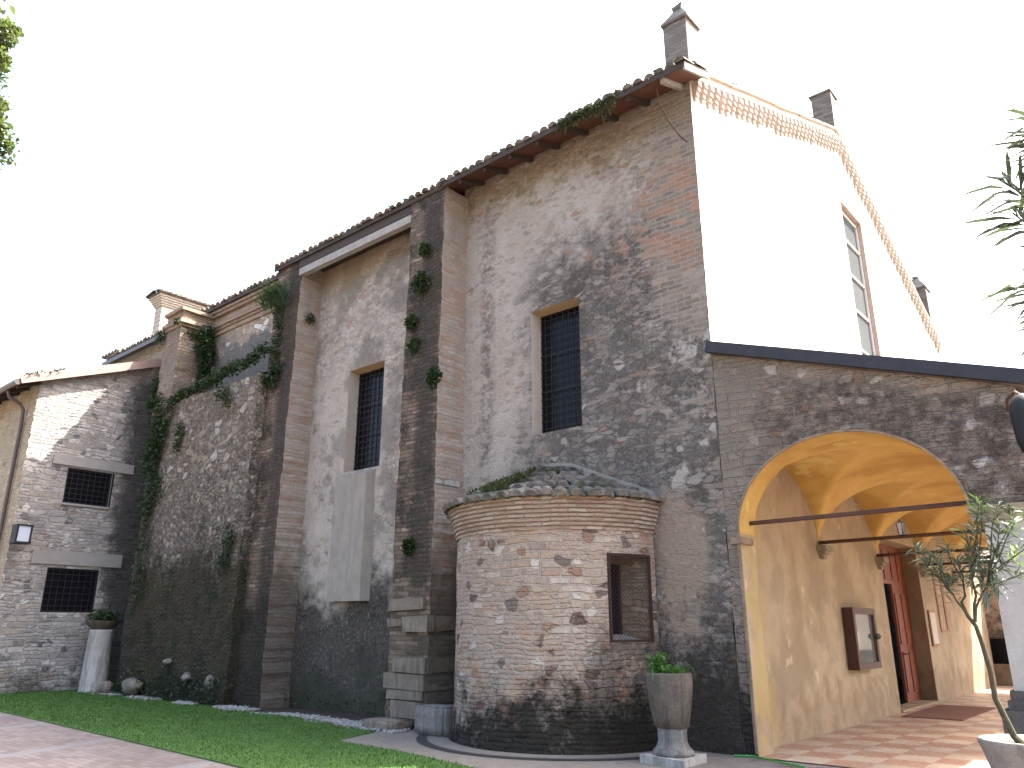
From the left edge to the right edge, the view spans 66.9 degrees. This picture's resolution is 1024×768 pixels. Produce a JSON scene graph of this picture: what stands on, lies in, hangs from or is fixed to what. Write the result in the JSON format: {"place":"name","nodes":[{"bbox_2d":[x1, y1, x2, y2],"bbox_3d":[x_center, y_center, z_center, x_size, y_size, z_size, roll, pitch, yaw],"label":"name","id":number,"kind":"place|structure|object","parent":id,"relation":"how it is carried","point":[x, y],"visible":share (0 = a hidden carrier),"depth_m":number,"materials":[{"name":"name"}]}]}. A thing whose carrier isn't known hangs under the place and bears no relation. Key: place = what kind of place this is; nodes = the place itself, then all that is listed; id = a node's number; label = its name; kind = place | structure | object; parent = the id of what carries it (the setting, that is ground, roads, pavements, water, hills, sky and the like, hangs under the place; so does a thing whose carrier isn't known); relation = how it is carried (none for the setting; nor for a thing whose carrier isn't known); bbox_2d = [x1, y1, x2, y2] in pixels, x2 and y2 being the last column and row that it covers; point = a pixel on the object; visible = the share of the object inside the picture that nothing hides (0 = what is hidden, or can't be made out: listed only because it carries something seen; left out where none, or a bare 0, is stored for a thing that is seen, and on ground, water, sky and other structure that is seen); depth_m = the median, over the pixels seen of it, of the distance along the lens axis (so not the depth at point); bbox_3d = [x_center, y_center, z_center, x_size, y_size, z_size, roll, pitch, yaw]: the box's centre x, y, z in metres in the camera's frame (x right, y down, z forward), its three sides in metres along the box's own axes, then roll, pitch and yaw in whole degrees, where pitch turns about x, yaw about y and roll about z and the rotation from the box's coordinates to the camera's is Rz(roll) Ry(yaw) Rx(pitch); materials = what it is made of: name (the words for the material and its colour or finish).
{"place":"outdoors","nodes":[
{"label":"outdoors","id":0,"kind":"place"},
{"bbox_2d":[0,359,160,693],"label":"stone house","id":1,"kind":"structure","parent":0,"point":[71,442],"depth_m":21.51,"materials":[{"name":"stone"}]},
{"bbox_2d":[9,524,33,544],"bbox_3d":[-12.814,3.921,20.180,0.608,0.480,0.390,-14,-22,38],"label":"wall lantern","id":2,"kind":"object","parent":1,"relation":"attached to","point":[21,534],"depth_m":20.00,"materials":[{"name":"white glass"}]},
{"bbox_2d":[26,366,64,373],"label":"roof weeds","id":3,"kind":"object","parent":1,"relation":"on","point":[46,371],"visible":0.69,"depth_m":21.53,"materials":[{"name":"green plant"}]},
{"bbox_2d":[40,567,99,612],"bbox_3d":[-12.053,5.629,21.126,0.130,1.150,1.350,-14,-22,38],"label":"window","id":4,"kind":"structure","parent":1,"relation":"in","point":[65,589],"depth_m":21.14,"materials":[{"name":"metal"}]},
{"bbox_2d":[62,467,112,506],"bbox_3d":[-12.044,2.947,21.982,0.130,0.980,1.220,-14,-22,38],"label":"window","id":5,"kind":"structure","parent":1,"relation":"in","point":[86,487],"depth_m":22.00,"materials":[{"name":"metal"}]},
{"bbox_2d":[0,689,478,767],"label":"lawn","id":6,"kind":"structure","parent":0,"point":[257,750],"depth_m":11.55,"materials":[{"name":"green plant"}]},
{"bbox_2d":[77,630,113,692],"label":"stone column","id":7,"kind":"structure","parent":6,"relation":"on","point":[95,667],"depth_m":20.13,"materials":[{"name":"grey stone"}]},
{"bbox_2d":[85,621,120,628],"bbox_3d":[-10.883,6.407,20.598,0.880,0.220,0.880,-14,-22,38],"label":"planter bowl","id":8,"kind":"object","parent":7,"relation":"on","point":[101,624],"visible":0.91,"depth_m":20.33,"materials":[{"name":"stone"}]},
{"bbox_2d":[86,608,120,620],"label":"potted plant","id":9,"kind":"object","parent":8,"relation":"in","point":[103,616],"visible":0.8,"depth_m":20.54,"materials":[{"name":"green plant"}]},
{"bbox_2d":[111,688,376,731],"bbox_3d":[-6.614,7.002,16.933,12.800,0.001,1.600,-14,-22,38],"label":"soil strip","id":10,"kind":"object","parent":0,"point":[354,717],"visible":0.2,"depth_m":15.33,"materials":[{"name":"brown soil"}]},
{"bbox_2d":[97,681,112,692],"bbox_3d":[-10.268,7.686,19.574,0.452,0.369,0.315,-14,-22,38],"label":"boulder","id":11,"kind":"object","parent":10,"relation":"on","point":[105,687],"visible":0.81,"depth_m":19.45,"materials":[{"name":"stone"}]},
{"bbox_2d":[121,677,142,694],"bbox_3d":[-9.255,7.376,18.879,0.990,0.419,0.323,-14,-22,38],"label":"boulder","id":12,"kind":"object","parent":10,"relation":"on","point":[129,685],"visible":0.94,"depth_m":18.70,"materials":[{"name":"stone"}]},
{"bbox_2d":[114,372,267,705],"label":"rubble wall","id":13,"kind":"structure","parent":10,"relation":"on","point":[194,595],"depth_m":18.64,"materials":[{"name":"grey stone"}]},
{"bbox_2d":[124,392,176,608],"bbox_3d":[-9.620,2.951,20.616,1.528,5.846,0.440,-14,-22,38],"label":"ivy","id":14,"kind":"object","parent":13,"relation":"attached to","point":[156,434],"visible":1,"depth_m":20.82,"materials":[{"name":"green plant"}]},
{"bbox_2d":[162,658,171,664],"bbox_3d":[-8.046,6.487,18.101,0.268,0.154,0.206,-14,-22,38],"label":"boulder","id":15,"kind":"object","parent":13,"relation":"attached to","point":[167,661],"visible":1,"depth_m":18.02,"materials":[{"name":"grey stone"}]},
{"bbox_2d":[172,420,184,452],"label":"ivy","id":16,"kind":"object","parent":13,"relation":"attached to","point":[178,432],"visible":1,"depth_m":20.29,"materials":[{"name":"green plant"}]},
{"bbox_2d":[181,672,190,681],"bbox_3d":[-7.312,6.577,17.411,0.281,0.214,0.213,-14,-22,38],"label":"boulder","id":17,"kind":"object","parent":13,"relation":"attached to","point":[185,675],"visible":0.98,"depth_m":17.33,"materials":[{"name":"grey stone"}]},
{"bbox_2d":[204,675,213,687],"bbox_3d":[-6.556,6.438,16.788,0.214,0.261,0.215,7,-19,-22],"label":"boulder","id":18,"kind":"object","parent":13,"relation":"attached to","point":[207,682],"visible":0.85,"depth_m":16.71,"materials":[{"name":"grey stone"}]},
{"bbox_2d":[157,341,275,405],"bbox_3d":[-7.823,-0.138,20.142,5.361,0.904,0.575,-14,-22,38],"label":"ivy","id":19,"kind":"object","parent":13,"relation":"attached to","point":[247,362],"visible":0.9,"depth_m":19.75,"materials":[{"name":"green plant"}]},
{"bbox_2d":[213,386,234,408],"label":"ivy","id":20,"kind":"object","parent":13,"relation":"attached to","point":[227,399],"visible":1,"depth_m":19.28,"materials":[{"name":"green plant"}]},
{"bbox_2d":[216,521,236,569],"bbox_3d":[-6.477,3.663,17.559,0.550,1.092,0.305,-14,-22,38],"label":"weed","id":21,"kind":"object","parent":13,"relation":"attached to","point":[225,549],"visible":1,"depth_m":17.55,"materials":[{"name":"green plant"}]},
{"bbox_2d":[108,637,385,715],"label":"weeds","id":22,"kind":"object","parent":10,"relation":"on","point":[189,694],"visible":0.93,"depth_m":17.25,"materials":[{"name":"green plant"}]},
{"bbox_2d":[90,691,410,733],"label":"gravel","id":23,"kind":"structure","parent":10,"relation":"on","point":[348,722],"depth_m":14.59,"materials":[{"name":"grey gravel"}]},
{"bbox_2d":[362,717,413,730],"bbox_3d":[-2.069,5.650,12.848,0.876,0.176,0.457,-14,-22,38],"label":"stone slab","id":24,"kind":"object","parent":10,"relation":"on","point":[383,723],"depth_m":12.68,"materials":[{"name":"grey stone"}]},
{"bbox_2d":[0,678,1001,767],"bbox_3d":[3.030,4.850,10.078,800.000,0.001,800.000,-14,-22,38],"label":"pavement","id":25,"kind":"structure","parent":0,"point":[27,743],"depth_m":10.44,"materials":[{"name":"brick"}]},
{"bbox_2d":[0,0,26,170],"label":"broadleaf tree","id":26,"kind":"object","parent":25,"relation":"on","point":[11,33],"visible":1,"depth_m":9.23,"materials":[{"name":"green plant"}]},
{"bbox_2d":[102,1,996,754],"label":"church","id":27,"kind":"structure","parent":25,"relation":"on","point":[590,289],"depth_m":14.74,"materials":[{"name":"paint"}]},
{"bbox_2d":[101,349,119,360],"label":"weeds","id":28,"kind":"object","parent":27,"relation":"attached to","point":[105,356],"visible":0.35,"depth_m":28.07,"materials":[{"name":"plant"}]},
{"bbox_2d":[143,370,158,408],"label":"ivy","id":29,"kind":"object","parent":27,"relation":"attached to","point":[152,392],"visible":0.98,"depth_m":21.77,"materials":[{"name":"green plant"}]},
{"bbox_2d":[154,317,197,348],"bbox_3d":[-9.649,-1.467,22.115,1.396,0.790,0.611,-5,-18,15],"label":"ivy","id":30,"kind":"object","parent":27,"relation":"attached to","point":[159,338],"visible":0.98,"depth_m":22.24,"materials":[{"name":"green plant"}]},
{"bbox_2d":[145,288,210,333],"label":"bell gable","id":31,"kind":"structure","parent":27,"relation":"on","point":[163,302],"depth_m":27.60,"materials":[{"name":"brick"}]},
{"bbox_2d":[193,324,217,381],"bbox_3d":[-8.683,-0.862,21.906,0.746,1.850,0.688,-14,-22,38],"label":"ivy","id":32,"kind":"object","parent":27,"relation":"attached to","point":[206,356],"visible":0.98,"depth_m":21.85,"materials":[{"name":"green plant"}]},
{"bbox_2d":[257,363,280,386],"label":"weed","id":33,"kind":"object","parent":27,"relation":"attached to","point":[270,375],"visible":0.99,"depth_m":18.42,"materials":[{"name":"green plant"}]},
{"bbox_2d":[248,271,293,312],"bbox_3d":[-5.843,-2.246,18.864,1.875,0.811,0.718,-14,-22,38],"label":"weed","id":34,"kind":"object","parent":27,"relation":"attached to","point":[276,294],"visible":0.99,"depth_m":18.91,"materials":[{"name":"green plant"}]},
{"bbox_2d":[265,304,285,389],"bbox_3d":[-5.682,-0.924,18.667,0.593,2.255,0.272,-14,-22,38],"label":"weed","id":35,"kind":"object","parent":27,"relation":"attached to","point":[280,328],"visible":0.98,"depth_m":18.67,"materials":[{"name":"green plant"}]},
{"bbox_2d":[304,312,315,325],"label":"weed","id":36,"kind":"object","parent":27,"relation":"attached to","point":[311,319],"visible":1,"depth_m":18.77,"materials":[{"name":"green plant"}]},
{"bbox_2d":[343,360,384,472],"bbox_3d":[-3.130,0.755,17.132,1.210,2.350,0.360,-14,-22,38],"label":"window","id":37,"kind":"structure","parent":27,"relation":"in","point":[365,395],"depth_m":17.38,"materials":[{"name":"paint"}]},
{"bbox_2d":[401,536,415,556],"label":"weed","id":38,"kind":"object","parent":27,"relation":"attached to","point":[408,548],"visible":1,"depth_m":13.90,"materials":[{"name":"green plant"}]},
{"bbox_2d":[403,313,417,331],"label":"weed","id":39,"kind":"object","parent":27,"relation":"attached to","point":[411,321],"visible":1,"depth_m":15.36,"materials":[{"name":"green plant"}]},
{"bbox_2d":[405,337,419,355],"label":"weed","id":40,"kind":"object","parent":27,"relation":"attached to","point":[413,345],"visible":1,"depth_m":15.15,"materials":[{"name":"green plant"}]},
{"bbox_2d":[410,269,430,296],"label":"weed","id":41,"kind":"object","parent":27,"relation":"attached to","point":[421,283],"visible":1,"depth_m":15.45,"materials":[{"name":"green plant"}]},
{"bbox_2d":[418,242,431,258],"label":"weed","id":42,"kind":"object","parent":27,"relation":"attached to","point":[424,249],"visible":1,"depth_m":15.61,"materials":[{"name":"green plant"}]},
{"bbox_2d":[424,365,442,388],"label":"weed","id":43,"kind":"object","parent":27,"relation":"attached to","point":[431,374],"visible":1,"depth_m":14.60,"materials":[{"name":"green plant"}]},
{"bbox_2d":[276,58,678,265],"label":"roof weeds","id":44,"kind":"object","parent":27,"relation":"on","point":[590,109],"visible":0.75,"depth_m":13.53,"materials":[{"name":"green plant"}]},
{"bbox_2d":[531,297,581,434],"bbox_3d":[0.885,-0.275,13.861,1.090,2.350,0.360,-14,-22,38],"label":"window","id":45,"kind":"structure","parent":27,"relation":"in","point":[555,329],"depth_m":14.06,"materials":[{"name":"paint"}]},
{"bbox_2d":[840,200,880,355],"bbox_3d":[8.691,-1.921,19.288,0.160,5.250,1.620,-14,-22,38],"label":"facade window","id":46,"kind":"structure","parent":27,"relation":"in","point":[865,314],"depth_m":19.86,"materials":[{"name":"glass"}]},
{"bbox_2d":[841,607,881,669],"bbox_3d":[6.392,4.615,14.076,0.221,1.050,1.340,-14,-22,38],"label":"notice board","id":47,"kind":"object","parent":27,"relation":"attached to","point":[862,636],"visible":1,"depth_m":13.88,"materials":[{"name":"brown wood"}]},
{"bbox_2d":[878,544,921,702],"bbox_3d":[8.358,5.216,17.050,0.162,3.390,3.160,-14,-22,38],"label":"door","id":48,"kind":"structure","parent":27,"relation":"in","point":[892,574],"depth_m":17.60,"materials":[{"name":"red wood"}]},
{"bbox_2d":[928,610,939,645],"bbox_3d":[9.914,5.731,18.203,0.024,0.800,0.570,-14,-22,38],"label":"wall plaque","id":49,"kind":"object","parent":27,"relation":"attached to","point":[933,627],"depth_m":18.15,"materials":[{"name":"white paint"}]},
{"bbox_2d":[955,107,1023,359],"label":"oleander shrub","id":50,"kind":"object","parent":25,"relation":"on","point":[1019,209],"visible":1,"depth_m":3.32,"materials":[{"name":"green plant"}]},
{"bbox_2d":[977,734,1023,767],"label":"planter tub","id":51,"kind":"object","parent":25,"relation":"on","point":[1003,751],"visible":0.94,"depth_m":7.13,"materials":[{"name":"stone"}]},
{"bbox_2d":[905,493,1023,743],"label":"oleander tree","id":52,"kind":"object","parent":51,"relation":"on","point":[947,581],"visible":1,"depth_m":7.82,"materials":[{"name":"green plant"}]},
{"bbox_2d":[0,0,1023,559],"label":"sky","id":53,"kind":"structure","parent":0,"point":[192,149],"materials":[{"name":"white"}]},
{"bbox_2d":[338,728,778,767],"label":"path","id":54,"kind":"structure","parent":0,"point":[406,741],"depth_m":9.99,"materials":[{"name":"grey concrete"}]},
{"bbox_2d":[414,703,452,736],"bbox_3d":[-1.161,5.312,12.240,0.751,0.462,0.459,-14,-22,38],"label":"stone block","id":55,"kind":"object","parent":54,"relation":"on","point":[433,719],"depth_m":12.04,"materials":[{"name":"grey stone"}]},
{"bbox_2d":[416,734,639,760],"bbox_3d":[0.014,5.100,10.925,4.450,0.001,1.985,-14,-22,38],"label":"drain channel","id":56,"kind":"object","parent":54,"relation":"on","point":[422,739],"visible":0.8,"depth_m":10.02,"materials":[{"name":"stone"}]},
{"bbox_2d":[443,463,666,754],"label":"apse","id":57,"kind":"structure","parent":54,"relation":"on","point":[557,636],"depth_m":11.02,"materials":[{"name":"brick"}]},
{"bbox_2d":[464,465,548,496],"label":"roof weeds","id":58,"kind":"object","parent":57,"relation":"on","point":[501,483],"visible":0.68,"depth_m":12.07,"materials":[{"name":"green plant"}]},
{"bbox_2d":[607,552,654,641],"bbox_3d":[1.564,3.124,11.320,0.565,1.222,0.793,-26,-31,55],"label":"window","id":59,"kind":"structure","parent":57,"relation":"in","point":[630,605],"depth_m":11.36,"materials":[{"name":"metal"}]},
{"bbox_2d":[640,671,706,767],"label":"stone urn","id":60,"kind":"object","parent":54,"relation":"on","point":[670,697],"visible":0.94,"depth_m":9.57,"materials":[{"name":"grey stone"}]},
{"bbox_2d":[646,652,694,677],"bbox_3d":[2.025,3.634,9.943,0.621,0.381,0.615,-3,-18,9],"label":"potted plant","id":61,"kind":"object","parent":60,"relation":"in","point":[662,663],"visible":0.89,"depth_m":9.95,"materials":[{"name":"green plant"}]},
{"bbox_2d":[733,755,805,767],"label":"garden hose","id":62,"kind":"object","parent":54,"relation":"on","point":[781,762],"visible":1,"depth_m":9.69,"materials":[{"name":"green rubber"}]},
{"bbox_2d":[762,686,1013,767],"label":"porch floor","id":63,"kind":"structure","parent":0,"point":[896,741],"depth_m":11.27,"materials":[{"name":"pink tile"}]},
{"bbox_2d":[704,341,1023,756],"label":"portico","id":64,"kind":"structure","parent":63,"relation":"on","point":[921,448],"depth_m":10.58,"materials":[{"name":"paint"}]},
{"bbox_2d":[896,520,903,535],"bbox_3d":[6.434,2.392,12.836,0.105,0.266,0.105,-14,-22,38],"label":"rod lamp","id":65,"kind":"object","parent":64,"relation":"attached to","point":[900,527],"visible":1,"depth_m":12.81,"materials":[{"name":"glass"}]},
{"bbox_2d":[1005,391,1023,452],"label":"wall lamp","id":66,"kind":"object","parent":64,"relation":"attached to","point":[1016,407],"visible":1,"depth_m":8.34,"materials":[{"name":"black metal"}]},
{"bbox_2d":[901,705,994,720],"bbox_3d":[8.655,6.469,15.286,1.030,0.015,3.000,-14,-22,38],"label":"door mat","id":67,"kind":"object","parent":63,"relation":"on","point":[953,712],"depth_m":15.12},
{"bbox_2d":[976,550,1012,685],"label":"outbuilding","id":68,"kind":"structure","parent":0,"point":[1002,670],"depth_m":23.17,"materials":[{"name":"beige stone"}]}
]}

